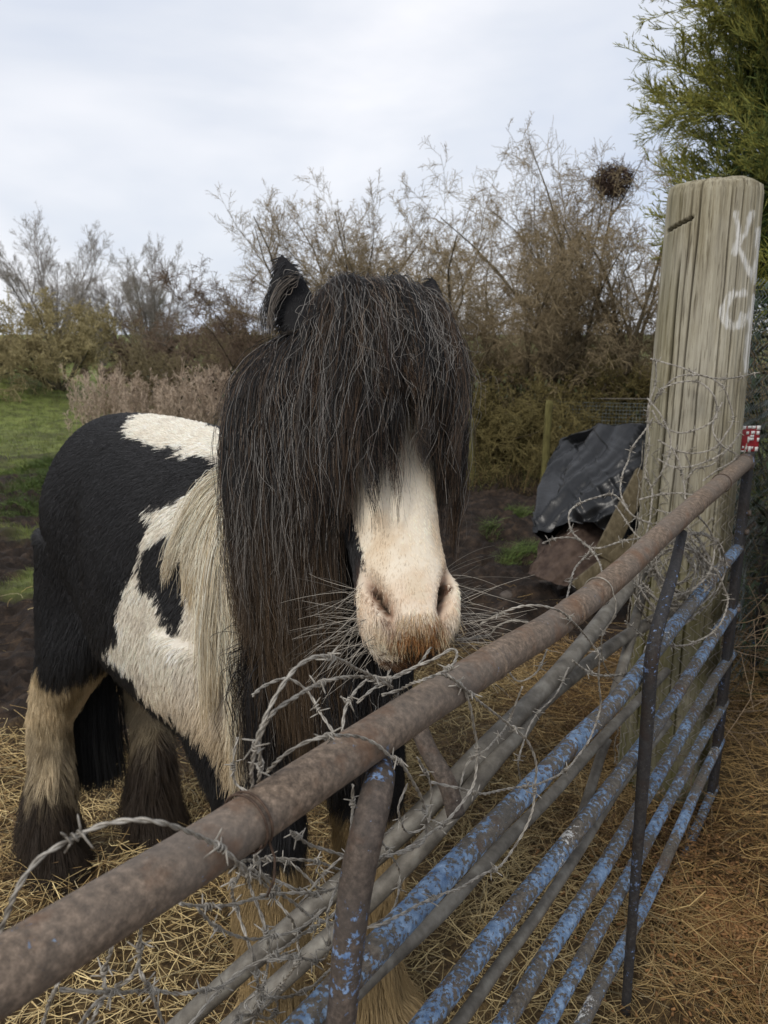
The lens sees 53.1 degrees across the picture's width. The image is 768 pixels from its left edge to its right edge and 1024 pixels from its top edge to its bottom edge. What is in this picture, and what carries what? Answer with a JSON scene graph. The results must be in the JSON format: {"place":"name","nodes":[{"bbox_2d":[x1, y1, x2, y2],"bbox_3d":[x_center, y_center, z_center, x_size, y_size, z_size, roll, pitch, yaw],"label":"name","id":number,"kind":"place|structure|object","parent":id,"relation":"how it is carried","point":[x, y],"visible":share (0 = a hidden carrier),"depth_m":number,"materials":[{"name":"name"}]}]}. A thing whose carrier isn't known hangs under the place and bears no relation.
{"place":"outdoors","nodes":[
{"label":"outdoors","id":0,"kind":"place"},
{"bbox_2d":[0,335,767,1023],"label":"ground","id":1,"kind":"structure","parent":0,"point":[18,655],"depth_m":2.95,"materials":[{"name":"plant"}]},
{"bbox_2d":[0,285,123,403],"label":"bush","id":2,"kind":"object","parent":1,"relation":"on","point":[72,341],"visible":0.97,"depth_m":15.78,"materials":[{"name":"plant"}]},
{"bbox_2d":[0,199,131,360],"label":"bare tree","id":3,"kind":"object","parent":1,"relation":"on","point":[15,279],"visible":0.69,"depth_m":37.65,"materials":[{"name":"plant"}]},
{"bbox_2d":[62,276,134,365],"bbox_3d":[-13.455,-8.976,36.092,2.408,4.297,3.600,5,14,20],"label":"bare tree","id":4,"kind":"object","parent":1,"relation":"on","point":[79,298],"visible":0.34,"depth_m":35.56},
{"bbox_2d":[95,360,129,383],"bbox_3d":[-7.519,-4.051,24.091,2.803,1.612,1.352,-9,16,-34],"label":"bush","id":5,"kind":"object","parent":1,"relation":"on","point":[106,370],"visible":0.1,"depth_m":23.47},
{"bbox_2d":[37,331,201,362],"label":"thorn hedge","id":6,"kind":"object","parent":1,"relation":"on","point":[117,352],"visible":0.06,"depth_m":40.83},
{"bbox_2d":[85,230,199,364],"bbox_3d":[-10.856,-10.167,36.831,5.840,6.306,5.934,-7,15,-29],"label":"bare tree","id":7,"kind":"object","parent":1,"relation":"on","point":[148,307],"visible":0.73,"depth_m":36.42,"materials":[{"name":"plant"}]},
{"bbox_2d":[58,358,236,434],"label":"dead weeds","id":8,"kind":"object","parent":1,"relation":"on","point":[116,404],"visible":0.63,"depth_m":11.26,"materials":[{"name":"plant"}]},
{"bbox_2d":[80,365,239,420],"bbox_3d":[-0.466,-1.645,12.530,8.836,2.054,3.126,3,13,11],"label":"thorn hedge","id":9,"kind":"object","parent":1,"relation":"on","point":[185,366],"depth_m":12.23,"materials":[{"name":"brown plant"}]},
{"bbox_2d":[105,325,237,389],"bbox_3d":[-4.022,-3.517,19.815,3.976,2.512,5.930,7,15,29],"label":"bush","id":10,"kind":"object","parent":1,"relation":"on","point":[122,354],"visible":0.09,"depth_m":18.49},
{"bbox_2d":[131,347,245,400],"bbox_3d":[-2.845,-2.561,16.858,4.883,2.329,3.155,-6,14,-24],"label":"bush","id":11,"kind":"object","parent":1,"relation":"on","point":[158,369],"visible":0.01,"depth_m":16.77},
{"bbox_2d":[106,309,280,422],"bbox_3d":[-3.237,-2.309,14.669,3.249,3.026,5.758,0,13,0],"label":"bush","id":12,"kind":"object","parent":1,"relation":"on","point":[137,354],"visible":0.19,"depth_m":13.71,"materials":[{"name":"plant"}]},
{"bbox_2d":[119,299,267,396],"bbox_3d":[-4.095,-3.702,17.610,4.141,2.394,2.081,2,13,10],"label":"bush","id":13,"kind":"object","parent":1,"relation":"on","point":[164,337],"visible":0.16,"depth_m":17.58,"materials":[{"name":"plant"}]},
{"bbox_2d":[120,325,277,360],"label":"thorn hedge","id":14,"kind":"object","parent":1,"relation":"on","point":[172,347],"visible":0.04,"depth_m":40.37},
{"bbox_2d":[132,253,275,414],"bbox_3d":[-2.725,-2.565,12.109,2.422,3.041,3.786,0,13,0],"label":"bush","id":15,"kind":"object","parent":1,"relation":"on","point":[241,327],"visible":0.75,"depth_m":12.16,"materials":[{"name":"plant"}]},
{"bbox_2d":[0,369,539,595],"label":"grass","id":16,"kind":"structure","parent":1,"relation":"on","point":[45,462],"depth_m":7.89,"materials":[{"name":"green plant"}]},
{"bbox_2d":[9,254,564,1023],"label":"pony","id":17,"kind":"object","parent":1,"relation":"on","point":[195,584],"visible":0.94,"depth_m":1.25},
{"bbox_2d":[225,218,501,343],"bbox_3d":[-0.409,-2.986,12.151,4.688,3.541,4.846,0,13,0],"label":"bare tree","id":18,"kind":"object","parent":1,"relation":"on","point":[304,268],"visible":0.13,"depth_m":11.27,"materials":[{"name":"plant"}]},
{"bbox_2d":[0,452,755,1023],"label":"field gate","id":19,"kind":"structure","parent":1,"relation":"on","point":[56,942],"depth_m":1.01,"materials":[{"name":"metal"}]},
{"bbox_2d":[87,946,117,1023],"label":"barbed wire","id":20,"kind":"object","parent":19,"relation":"attached to","point":[104,968],"visible":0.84,"depth_m":0.66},
{"bbox_2d":[78,927,153,1023],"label":"barbed wire","id":21,"kind":"object","parent":19,"relation":"attached to","point":[139,946],"visible":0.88,"depth_m":0.63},
{"bbox_2d":[0,814,245,932],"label":"barbed wire","id":22,"kind":"object","parent":19,"relation":"attached to","point":[219,846],"visible":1,"depth_m":0.53,"materials":[{"name":"metal"}]},
{"bbox_2d":[59,908,335,1009],"bbox_3d":[-0.141,0.414,0.739,0.055,0.169,0.349,11,17,40],"label":"barbed wire","id":23,"kind":"object","parent":19,"relation":"attached to","point":[109,992],"visible":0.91,"depth_m":0.70,"materials":[{"name":"metal"}]},
{"bbox_2d":[41,981,60,1023],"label":"barbed wire","id":24,"kind":"object","parent":23,"relation":"attached to","point":[51,997],"visible":0.95,"depth_m":0.63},
{"bbox_2d":[138,963,164,1023],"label":"barbed wire","id":25,"kind":"object","parent":23,"relation":"attached to","point":[148,988],"visible":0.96,"depth_m":0.67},
{"bbox_2d":[224,737,246,790],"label":"barbed wire","id":26,"kind":"object","parent":19,"relation":"hanging from","point":[233,766],"visible":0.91,"depth_m":0.92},
{"bbox_2d":[188,948,297,1023],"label":"barbed wire","id":27,"kind":"object","parent":19,"relation":"attached to","point":[202,1009],"visible":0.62,"depth_m":0.75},
{"bbox_2d":[220,872,267,1023],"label":"barbed wire","id":28,"kind":"object","parent":19,"relation":"hanging from","point":[257,971],"visible":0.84,"depth_m":0.77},
{"bbox_2d":[224,790,275,896],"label":"binding wire","id":29,"kind":"object","parent":19,"relation":"attached to","point":[231,797],"visible":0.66,"depth_m":0.65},
{"bbox_2d":[178,883,337,919],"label":"barbed wire","id":30,"kind":"object","parent":19,"relation":"attached to","point":[212,905],"visible":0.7,"depth_m":0.75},
{"bbox_2d":[196,906,326,948],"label":"barbed wire","id":31,"kind":"object","parent":19,"relation":"attached to","point":[219,928],"visible":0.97,"depth_m":0.75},
{"bbox_2d":[242,863,305,1012],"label":"barbed wire","id":32,"kind":"object","parent":19,"relation":"attached to","point":[296,964],"visible":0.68,"depth_m":0.87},
{"bbox_2d":[230,963,330,1023],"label":"barbed wire","id":33,"kind":"object","parent":19,"relation":"attached to","point":[238,1017],"visible":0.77,"depth_m":0.78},
{"bbox_2d":[244,989,285,1023],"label":"barbed wire","id":34,"kind":"object","parent":33,"relation":"attached to","point":[275,1012],"visible":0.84,"depth_m":0.81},
{"bbox_2d":[228,851,340,873],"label":"barbed wire","id":35,"kind":"object","parent":19,"relation":"attached to","point":[269,859],"visible":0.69,"depth_m":0.83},
{"bbox_2d":[235,860,277,1010],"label":"barbed wire","id":36,"kind":"object","parent":35,"relation":"hanging from","point":[266,931],"visible":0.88,"depth_m":0.75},
{"bbox_2d":[249,866,321,900],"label":"barbed wire","id":37,"kind":"object","parent":35,"relation":"attached to","point":[289,886],"visible":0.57,"depth_m":0.82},
{"bbox_2d":[248,849,333,930],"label":"barbed wire","id":38,"kind":"object","parent":19,"relation":"attached to","point":[256,857],"visible":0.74,"depth_m":0.79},
{"bbox_2d":[251,677,335,733],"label":"barbed wire","id":39,"kind":"object","parent":19,"relation":"attached to","point":[315,705],"visible":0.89,"depth_m":0.81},
{"bbox_2d":[272,851,330,896],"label":"barbed wire","id":40,"kind":"object","parent":19,"relation":"attached to","point":[290,863],"visible":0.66,"depth_m":0.89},
{"bbox_2d":[266,784,358,973],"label":"barbed wire","id":41,"kind":"object","parent":19,"relation":"attached to","point":[296,957],"visible":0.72,"depth_m":0.81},
{"bbox_2d":[242,645,392,788],"bbox_3d":[-0.047,0.176,0.728,0.051,0.131,0.250,9,16,34],"label":"barbed wire","id":42,"kind":"object","parent":19,"relation":"attached to","point":[256,745],"visible":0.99,"depth_m":0.65,"materials":[{"name":"metal"}]},
{"bbox_2d":[298,827,394,905],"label":"barbed wire","id":43,"kind":"object","parent":19,"relation":"attached to","point":[324,872],"visible":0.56,"depth_m":0.85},
{"bbox_2d":[263,727,434,855],"bbox_3d":[-0.011,0.288,0.768,0.224,0.219,0.057,-12,18,-41],"label":"barbed wire","id":44,"kind":"object","parent":19,"relation":"attached to","point":[394,758],"visible":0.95,"depth_m":0.76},
{"bbox_2d":[248,648,459,782],"bbox_3d":[-0.021,0.177,0.774,0.067,0.098,0.317,11,17,38],"label":"barbed wire","id":45,"kind":"object","parent":19,"relation":"attached to","point":[260,763],"visible":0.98,"depth_m":0.76,"materials":[{"name":"metal"}]},
{"bbox_2d":[340,679,368,731],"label":"barbed wire","id":46,"kind":"object","parent":19,"relation":"attached to","point":[348,701],"visible":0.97,"depth_m":0.81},
{"bbox_2d":[352,802,405,925],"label":"barbed wire","id":47,"kind":"object","parent":19,"relation":"attached to","point":[399,883],"visible":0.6,"depth_m":0.97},
{"bbox_2d":[283,672,485,861],"bbox_3d":[0.026,0.278,0.833,0.296,0.199,0.056,-13,18,-43],"label":"barbed wire","id":48,"kind":"object","parent":19,"relation":"attached to","point":[296,836],"visible":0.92,"depth_m":0.88,"materials":[{"name":"metal"}]},
{"bbox_2d":[356,647,431,703],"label":"barbed wire","id":49,"kind":"object","parent":19,"relation":"attached to","point":[368,692],"visible":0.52,"depth_m":0.89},
{"bbox_2d":[392,757,434,833],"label":"barbed wire","id":50,"kind":"object","parent":19,"relation":"attached to","point":[424,771],"visible":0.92,"depth_m":0.99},
{"bbox_2d":[166,560,680,1023],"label":"metal hurdle","id":51,"kind":"object","parent":19,"relation":"attached to","point":[540,693],"visible":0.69,"depth_m":1.32,"materials":[{"name":"metal"}]},
{"bbox_2d":[456,686,522,800],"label":"barbed wire","id":52,"kind":"object","parent":51,"relation":"attached to","point":[493,741],"visible":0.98,"depth_m":1.16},
{"bbox_2d":[634,542,702,622],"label":"barbed wire","id":53,"kind":"object","parent":51,"relation":"attached to","point":[636,583],"visible":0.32,"depth_m":1.97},
{"bbox_2d":[332,674,541,928],"bbox_3d":[0.091,0.333,0.927,0.376,0.331,0.048,-13,18,-43],"label":"barbed wire","id":54,"kind":"object","parent":19,"relation":"attached to","point":[471,695],"visible":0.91,"depth_m":0.98,"materials":[{"name":"metal"}]},
{"bbox_2d":[453,620,527,643],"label":"barbed wire","id":55,"kind":"object","parent":19,"relation":"attached to","point":[481,635],"visible":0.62,"depth_m":1.24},
{"bbox_2d":[431,604,601,800],"bbox_3d":[0.203,0.281,1.141,0.094,0.318,0.486,10,16,36],"label":"barbed wire","id":56,"kind":"object","parent":19,"relation":"attached to","point":[564,770],"visible":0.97,"depth_m":1.12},
{"bbox_2d":[509,649,547,681],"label":"barbed wire","id":57,"kind":"object","parent":19,"relation":"attached to","point":[541,664],"visible":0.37,"depth_m":1.22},
{"bbox_2d":[513,667,569,781],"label":"barbed wire","id":58,"kind":"object","parent":19,"relation":"hanging from","point":[538,712],"visible":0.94,"depth_m":1.31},
{"bbox_2d":[567,490,652,571],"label":"barbed wire","id":59,"kind":"object","parent":19,"relation":"attached to","point":[586,500],"visible":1,"depth_m":2.01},
{"bbox_2d":[565,549,592,597],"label":"barbed wire","id":60,"kind":"object","parent":59,"relation":"attached to","point":[571,579],"visible":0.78,"depth_m":1.84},
{"bbox_2d":[542,535,640,550],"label":"barbed wire","id":61,"kind":"object","parent":59,"relation":"attached to","point":[622,541],"visible":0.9,"depth_m":1.95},
{"bbox_2d":[599,615,645,683],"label":"barbed wire","id":62,"kind":"object","parent":19,"relation":"attached to","point":[603,633],"visible":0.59,"depth_m":1.60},
{"bbox_2d":[572,550,733,678],"bbox_3d":[0.618,0.249,1.738,0.708,0.220,0.081,-13,18,-43],"label":"barbed wire","id":63,"kind":"object","parent":19,"relation":"attached to","point":[624,674],"visible":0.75,"depth_m":1.88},
{"bbox_2d":[632,542,699,612],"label":"barbed wire","id":64,"kind":"object","parent":19,"relation":"attached to","point":[638,600],"visible":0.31,"depth_m":2.01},
{"bbox_2d":[633,578,698,622],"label":"barbed wire","id":65,"kind":"object","parent":19,"relation":"attached to","point":[692,617],"visible":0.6,"depth_m":1.93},
{"bbox_2d":[643,549,696,602],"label":"barbed wire","id":66,"kind":"object","parent":19,"relation":"attached to","point":[686,554],"visible":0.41,"depth_m":1.93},
{"bbox_2d":[657,509,695,584],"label":"barbed wire","id":67,"kind":"object","parent":19,"relation":"attached to","point":[689,569],"visible":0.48,"depth_m":2.01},
{"bbox_2d":[650,541,706,597],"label":"barbed wire","id":68,"kind":"object","parent":19,"relation":"attached to","point":[656,568],"visible":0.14,"depth_m":1.92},
{"bbox_2d":[641,542,718,611],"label":"barbed wire","id":69,"kind":"object","parent":19,"relation":"attached to","point":[648,590],"visible":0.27,"depth_m":1.96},
{"bbox_2d":[639,534,722,611],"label":"barbed wire","id":70,"kind":"object","parent":19,"relation":"attached to","point":[720,560],"visible":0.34,"depth_m":2.01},
{"bbox_2d":[653,549,709,598],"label":"barbed wire","id":71,"kind":"object","parent":19,"relation":"attached to","point":[699,581],"visible":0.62,"depth_m":1.99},
{"bbox_2d":[650,518,714,607],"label":"barbed wire","id":72,"kind":"object","parent":19,"relation":"attached to","point":[655,571],"visible":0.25,"depth_m":2.03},
{"bbox_2d":[652,543,715,596],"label":"barbed wire","id":73,"kind":"object","parent":19,"relation":"attached to","point":[671,548],"visible":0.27,"depth_m":1.95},
{"bbox_2d":[661,529,706,585],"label":"barbed wire","id":74,"kind":"object","parent":19,"relation":"attached to","point":[701,543],"visible":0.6,"depth_m":1.95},
{"bbox_2d":[645,529,729,618],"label":"barbed wire","id":75,"kind":"object","parent":19,"relation":"attached to","point":[650,574],"visible":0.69,"depth_m":1.98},
{"bbox_2d":[675,538,708,598],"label":"barbed wire","id":76,"kind":"object","parent":19,"relation":"attached to","point":[695,553],"visible":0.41,"depth_m":1.92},
{"bbox_2d":[673,516,717,597],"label":"barbed wire","id":77,"kind":"object","parent":19,"relation":"attached to","point":[708,573],"visible":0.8,"depth_m":1.91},
{"bbox_2d":[653,371,738,453],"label":"barbed wire","id":78,"kind":"object","parent":19,"relation":"attached to","point":[732,419],"visible":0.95,"depth_m":2.17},
{"bbox_2d":[676,539,716,600],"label":"barbed wire","id":79,"kind":"object","parent":19,"relation":"attached to","point":[706,587],"visible":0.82,"depth_m":1.94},
{"bbox_2d":[702,402,738,480],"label":"barbed wire","id":80,"kind":"object","parent":19,"relation":"attached to","point":[722,467],"visible":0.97,"depth_m":2.15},
{"bbox_2d":[245,167,522,366],"bbox_3d":[-0.058,-3.292,12.554,4.069,3.966,3.757,-10,16,-36],"label":"bare tree","id":81,"kind":"object","parent":1,"relation":"on","point":[344,232],"visible":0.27,"depth_m":11.82,"materials":[{"name":"plant"}]},
{"bbox_2d":[0,584,767,1023],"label":"straw","id":82,"kind":"object","parent":1,"relation":"on","point":[566,716],"visible":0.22,"depth_m":2.19,"materials":[{"name":"plant"}]},
{"bbox_2d":[190,169,587,377],"bbox_3d":[0.648,-3.189,12.965,5.725,4.326,5.480,8,15,30],"label":"bare tree","id":83,"kind":"object","parent":1,"relation":"on","point":[275,230],"visible":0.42,"depth_m":11.96,"materials":[{"name":"plant"}]},
{"bbox_2d":[334,208,539,373],"bbox_3d":[1.153,-2.803,11.845,4.685,3.344,2.772,-8,16,-32],"label":"bare tree","id":84,"kind":"object","parent":1,"relation":"on","point":[444,273],"visible":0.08,"depth_m":11.45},
{"bbox_2d":[468,418,474,485],"bbox_3d":[0.889,-0.573,7.806,0.090,0.752,0.060,0,13,0],"label":"fence stake","id":85,"kind":"object","parent":1,"relation":"on","point":[470,444],"visible":0.41,"depth_m":7.78,"materials":[{"name":"brown wood"}]},
{"bbox_2d":[371,187,624,464],"bbox_3d":[1.186,-1.950,9.263,2.851,3.388,3.820,0,13,0],"label":"hawthorn tree","id":86,"kind":"object","parent":1,"relation":"on","point":[484,336],"visible":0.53,"depth_m":8.74,"materials":[{"name":"plant"}]},
{"bbox_2d":[540,400,552,480],"bbox_3d":[1.592,-0.616,7.555,0.089,0.951,0.072,0,13,0],"label":"fence stake","id":87,"kind":"object","parent":1,"relation":"on","point":[547,429],"visible":0.69,"depth_m":7.50,"materials":[{"name":"brown wood"}]},
{"bbox_2d":[527,522,603,585],"bbox_3d":[1.113,0.209,4.540,0.553,0.350,0.570,9,16,34],"label":"rock","id":88,"kind":"object","parent":1,"relation":"on","point":[556,561],"visible":0.55,"depth_m":4.43,"materials":[{"name":"brown stone"}]},
{"bbox_2d":[531,423,646,544],"bbox_3d":[1.293,-0.176,4.761,0.891,0.785,1.181,-5,14,-22],"label":"tarpaulin","id":89,"kind":"object","parent":88,"relation":"on","point":[587,464],"visible":0.69,"depth_m":4.56,"materials":[{"name":"plastic"}]},
{"bbox_2d":[393,112,767,416],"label":"hawthorn tree","id":90,"kind":"object","parent":1,"relation":"on","point":[577,336],"visible":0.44,"depth_m":9.14,"materials":[{"name":"plant"}]},
{"bbox_2d":[588,157,637,204],"bbox_3d":[2.646,-3.798,8.856,0.576,0.515,0.530,0,13,0],"label":"bird nest","id":91,"kind":"object","parent":90,"relation":"on","point":[605,183],"visible":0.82,"depth_m":8.78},
{"bbox_2d":[555,402,647,436],"bbox_3d":[2.488,-0.926,8.462,1.178,0.549,0.005,3,14,14],"label":"welded panel","id":92,"kind":"object","parent":1,"relation":"on","point":[616,410],"visible":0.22,"depth_m":8.42,"materials":[{"name":"metal"}]},
{"bbox_2d":[572,530,637,589],"bbox_3d":[1.237,0.218,4.010,0.523,0.430,0.054,-2,13,-8],"label":"plank","id":93,"kind":"object","parent":1,"relation":"on","point":[614,554],"visible":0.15,"depth_m":4.00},
{"bbox_2d":[595,468,642,561],"bbox_3d":[1.278,0.013,4.100,0.087,0.455,0.473,13,18,43],"label":"plank","id":94,"kind":"object","parent":93,"relation":"on","point":[615,528],"visible":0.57,"depth_m":4.07,"materials":[{"name":"wood"}]},
{"bbox_2d":[464,346,767,489],"bbox_3d":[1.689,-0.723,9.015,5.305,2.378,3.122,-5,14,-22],"label":"bramble hedge","id":95,"kind":"object","parent":1,"relation":"on","point":[554,430],"visible":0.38,"depth_m":8.28,"materials":[{"name":"green plant"}]},
{"bbox_2d":[502,131,767,482],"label":"hawthorn tree","id":96,"kind":"object","parent":1,"relation":"on","point":[626,354],"visible":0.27,"depth_m":8.70,"materials":[{"name":"plant"}]},
{"bbox_2d":[531,792,767,1023],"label":"straw","id":97,"kind":"object","parent":1,"relation":"on","point":[744,934],"visible":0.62,"depth_m":2.03,"materials":[{"name":"plant"}]},
{"bbox_2d":[550,532,767,838],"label":"dry bramble","id":98,"kind":"object","parent":1,"relation":"on","point":[741,708],"visible":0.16,"depth_m":2.72,"materials":[{"name":"plant"}]},
{"bbox_2d":[617,176,763,805],"bbox_3d":[0.973,0.015,2.484,0.306,2.036,0.304,0,13,0],"label":"gate post","id":99,"kind":"object","parent":1,"relation":"on","point":[708,274],"visible":0.65,"depth_m":2.28,"materials":[{"name":"brown wood"}]},
{"bbox_2d":[613,441,746,796],"bbox_3d":[0.973,0.357,2.503,0.345,1.180,0.214,0,13,0],"label":"chain link wrap","id":100,"kind":"object","parent":99,"relation":"attached to","point":[726,588],"visible":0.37,"depth_m":2.44,"materials":[{"name":"metal"}]},
{"bbox_2d":[652,378,720,434],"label":"barbed wire","id":101,"kind":"object","parent":99,"relation":"attached to","point":[693,381],"visible":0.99,"depth_m":2.16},
{"bbox_2d":[616,418,654,521],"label":"barbed wire","id":102,"kind":"object","parent":101,"relation":"attached to","point":[632,447],"visible":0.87,"depth_m":2.19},
{"bbox_2d":[647,398,673,490],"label":"barbed wire","id":103,"kind":"object","parent":101,"relation":"attached to","point":[666,426],"visible":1,"depth_m":2.16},
{"bbox_2d":[657,428,744,470],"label":"barbed wire","id":104,"kind":"object","parent":99,"relation":"attached to","point":[729,446],"visible":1,"depth_m":2.16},
{"bbox_2d":[650,355,759,383],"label":"barbed wire","id":105,"kind":"object","parent":99,"relation":"attached to","point":[740,376],"visible":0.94,"depth_m":2.21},
{"bbox_2d":[642,362,658,533],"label":"barbed wire","id":106,"kind":"object","parent":105,"relation":"attached to","point":[648,449],"visible":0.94,"depth_m":2.25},
{"bbox_2d":[613,0,767,343],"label":"conifer tree","id":107,"kind":"object","parent":1,"relation":"on","point":[739,97],"visible":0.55,"depth_m":4.27,"materials":[{"name":"green plant"}]},
{"bbox_2d":[633,250,767,734],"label":"bramble bush","id":108,"kind":"object","parent":1,"relation":"on","point":[764,517],"visible":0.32,"depth_m":3.39,"materials":[{"name":"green plant"}]},
{"bbox_2d":[639,352,767,437],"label":"thorn hedge","id":109,"kind":"object","parent":1,"relation":"on","point":[746,389],"visible":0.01,"depth_m":11.60,"materials":[{"name":"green plant"}]},
{"bbox_2d":[715,278,767,706],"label":"chain link fence","id":110,"kind":"object","parent":1,"relation":"on","point":[765,584],"visible":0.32,"depth_m":3.28,"materials":[{"name":"metal"}]},
{"bbox_2d":[741,426,760,451],"bbox_3d":[1.200,-0.239,2.519,0.063,0.087,0.004,-2,13,-8],"label":"warning sign","id":111,"kind":"object","parent":110,"relation":"attached to","point":[750,436],"visible":0.91,"depth_m":2.52,"materials":[{"name":"red"}]},
{"bbox_2d":[0,0,767,334],"label":"sky","id":112,"kind":"structure","parent":0,"point":[125,115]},
{"bbox_2d":[435,439,767,496],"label":"dry grass","id":113,"kind":"structure","parent":0,"point":[508,480],"depth_m":7.79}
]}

